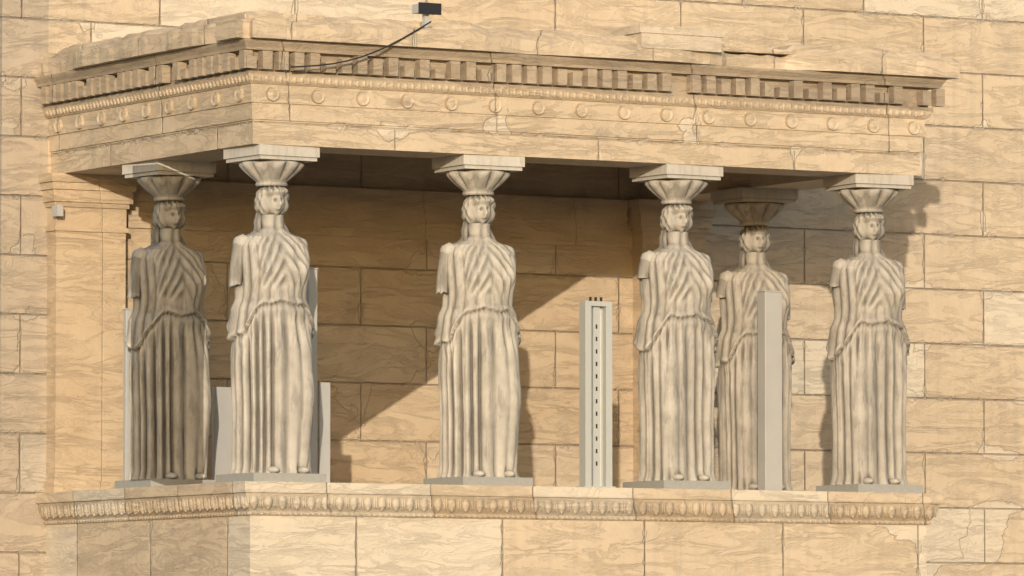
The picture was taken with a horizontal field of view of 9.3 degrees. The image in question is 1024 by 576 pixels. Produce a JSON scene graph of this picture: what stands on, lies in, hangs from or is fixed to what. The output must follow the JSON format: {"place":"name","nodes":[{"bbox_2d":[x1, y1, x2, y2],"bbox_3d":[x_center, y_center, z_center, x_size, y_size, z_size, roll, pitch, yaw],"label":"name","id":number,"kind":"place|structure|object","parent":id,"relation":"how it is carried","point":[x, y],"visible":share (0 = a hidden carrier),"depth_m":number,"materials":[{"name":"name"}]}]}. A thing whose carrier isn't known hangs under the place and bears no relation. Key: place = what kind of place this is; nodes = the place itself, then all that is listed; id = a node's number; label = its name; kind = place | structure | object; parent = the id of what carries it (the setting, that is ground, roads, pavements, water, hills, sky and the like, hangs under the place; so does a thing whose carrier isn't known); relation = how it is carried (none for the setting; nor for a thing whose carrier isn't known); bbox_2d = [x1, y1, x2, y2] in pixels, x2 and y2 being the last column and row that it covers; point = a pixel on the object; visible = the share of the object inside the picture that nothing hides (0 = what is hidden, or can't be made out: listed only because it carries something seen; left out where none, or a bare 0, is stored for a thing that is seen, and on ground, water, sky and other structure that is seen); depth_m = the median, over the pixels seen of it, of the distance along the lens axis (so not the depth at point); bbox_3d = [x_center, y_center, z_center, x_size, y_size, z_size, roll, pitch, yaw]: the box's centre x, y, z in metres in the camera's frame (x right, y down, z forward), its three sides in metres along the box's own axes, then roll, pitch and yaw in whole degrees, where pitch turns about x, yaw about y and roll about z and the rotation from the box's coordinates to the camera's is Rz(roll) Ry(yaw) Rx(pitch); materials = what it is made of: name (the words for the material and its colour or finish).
{"place":"outdoors","nodes":[
{"label":"outdoors","id":0,"kind":"place"},
{"bbox_2d":[290,2,440,67],"bbox_3d":[-1.165,-1.974,49.235,1.370,0.580,0.166,2,-4,-30],"label":"cornice floodlight","id":1,"kind":"object","parent":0,"point":[425,10],"visible":1,"depth_m":49.49,"materials":[{"name":"black metal"}]},
{"bbox_2d":[46,515,926,575],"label":"podium wall","id":2,"kind":"structure","parent":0,"point":[252,545],"depth_m":50.11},
{"bbox_2d":[212,387,231,479],"bbox_3d":[-2.343,1.241,51.470,0.300,0.860,0.100,2,-4,-30],"label":"panel","id":3,"kind":"object","parent":2,"relation":"on","point":[221,430],"visible":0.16,"depth_m":51.43,"materials":[{"name":"paint"}]},
{"bbox_2d":[306,268,317,473],"bbox_3d":[-1.605,0.715,50.194,0.135,1.752,0.135,2,-4,-30],"label":"white post","id":4,"kind":"object","parent":2,"relation":"on","point":[311,296],"visible":0.3,"depth_m":50.18,"materials":[{"name":"paint"}]},
{"bbox_2d":[318,382,329,482],"bbox_3d":[-1.502,1.174,50.226,0.160,0.840,0.090,2,-4,-30],"label":"panel","id":5,"kind":"object","parent":2,"relation":"on","point":[323,427],"visible":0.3,"depth_m":50.21,"materials":[{"name":"paint"}]},
{"bbox_2d":[38,173,718,492],"bbox_3d":[-1.056,0.470,53.345,6.470,2.630,0.265,2,-4,-30],"label":"antae and wall crown","id":6,"kind":"object","parent":2,"relation":"on","point":[87,231],"visible":0.78,"depth_m":52.05,"materials":[{"name":"stone"}]},
{"bbox_2d":[52,205,62,216],"bbox_3d":[-3.737,-0.633,51.700,0.055,0.090,0.100,2,-4,-30],"label":"anta light fitting","id":7,"kind":"object","parent":6,"relation":"attached to","point":[57,210],"visible":1,"depth_m":51.66,"materials":[{"name":"white paint"}]},
{"bbox_2d":[33,38,946,201],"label":"entablature","id":8,"kind":"structure","parent":6,"relation":"on","point":[769,149],"depth_m":50.41,"materials":[{"name":"stone"}]},
{"bbox_2d":[41,50,944,133],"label":"dentil molding","id":9,"kind":"structure","parent":8,"relation":"attached to","point":[223,63],"depth_m":50.31,"materials":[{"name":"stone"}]},
{"bbox_2d":[38,18,959,79],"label":"cornice","id":10,"kind":"structure","parent":8,"relation":"on","point":[320,31],"depth_m":50.12,"materials":[{"name":"beige stone"}]},
{"bbox_2d":[35,481,942,524],"bbox_3d":[-0.187,1.821,51.766,6.496,0.262,3.698,2,-4,-30],"label":"ledge molding","id":11,"kind":"object","parent":2,"relation":"on","point":[247,498],"visible":1,"depth_m":50.11,"materials":[{"name":"beige stone"}]},
{"bbox_2d":[115,473,922,492],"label":"statue plinths","id":12,"kind":"object","parent":2,"relation":"on","point":[497,481],"visible":0.73,"depth_m":50.35,"materials":[{"name":"beige stone"}]},
{"bbox_2d":[123,308,131,479],"bbox_3d":[-3.108,0.896,50.778,0.110,1.462,0.110,2,-4,-30],"label":"thin pole","id":13,"kind":"object","parent":12,"relation":"on","point":[126,419],"visible":0.86,"depth_m":50.76,"materials":[{"name":"white paint"}]},
{"bbox_2d":[122,160,215,479],"bbox_3d":[-2.764,0.273,50.722,0.714,2.563,0.580,3,-4,-35],"label":"caryatid","id":14,"kind":"object","parent":12,"relation":"on","point":[167,338],"visible":0.99,"depth_m":50.54,"materials":[{"name":"stone"}]},
{"bbox_2d":[223,144,319,473],"bbox_3d":[-1.880,0.179,49.203,0.715,2.563,0.580,2,-4,-33],"label":"caryatid statue","id":15,"kind":"object","parent":12,"relation":"on","point":[270,325],"visible":1,"depth_m":49.02,"materials":[{"name":"stone"}]},
{"bbox_2d":[432,154,524,477],"bbox_3d":[-0.265,0.237,50.142,0.719,2.563,0.580,2,-4,-28],"label":"caryatid","id":16,"kind":"object","parent":12,"relation":"on","point":[478,338],"visible":1,"depth_m":49.96,"materials":[{"name":"stone"}]},
{"bbox_2d":[629,164,722,481],"bbox_3d":[1.347,0.295,51.079,0.720,2.563,0.580,2,-4,-32],"label":"caryatid","id":17,"kind":"object","parent":12,"relation":"on","point":[675,341],"visible":1,"depth_m":50.91,"materials":[{"name":"stone"}]},
{"bbox_2d":[710,187,797,489],"bbox_3d":[2.077,0.448,53.537,0.717,2.563,0.580,2,-4,-27],"label":"caryatid","id":18,"kind":"object","parent":12,"relation":"on","point":[753,211],"visible":0.81,"depth_m":53.37,"materials":[{"name":"stone"}]},
{"bbox_2d":[823,173,913,484],"bbox_3d":[2.962,0.354,52.018,0.717,2.563,0.580,2,-4,-26],"label":"caryatid","id":19,"kind":"object","parent":12,"relation":"on","point":[868,346],"visible":0.99,"depth_m":51.85,"materials":[{"name":"stone"}]},
{"bbox_2d":[576,297,615,487],"bbox_3d":[0.672,0.840,50.449,0.290,1.535,0.140,2,-4,-30],"label":"slotted metal post","id":20,"kind":"object","parent":2,"relation":"on","point":[595,392],"visible":1,"depth_m":50.43,"materials":[{"name":"metal"}]},
{"bbox_2d":[757,290,782,490],"bbox_3d":[2.168,0.890,52.849,0.230,1.732,0.180,2,-4,-30],"label":"white post","id":21,"kind":"object","parent":2,"relation":"on","point":[769,302],"visible":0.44,"depth_m":52.80,"materials":[{"name":"paint"}]},
{"bbox_2d":[0,0,1023,575],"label":"wall","id":22,"kind":"structure","parent":0,"point":[952,240],"depth_m":54.62,"materials":[{"name":"stone"}]},
{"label":"porch ceiling coffers","id":23,"kind":"object","parent":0,"visible":0},
{"bbox_2d":[42,11,940,59],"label":"roof slabs","id":24,"kind":"structure","parent":23,"relation":"on","point":[248,16],"depth_m":50.23,"materials":[{"name":"stone"}]},
{"bbox_2d":[609,24,724,52],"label":"stone block","id":25,"kind":"structure","parent":24,"relation":"on","point":[679,38],"depth_m":50.61,"materials":[{"name":"beige stone"}]}
]}

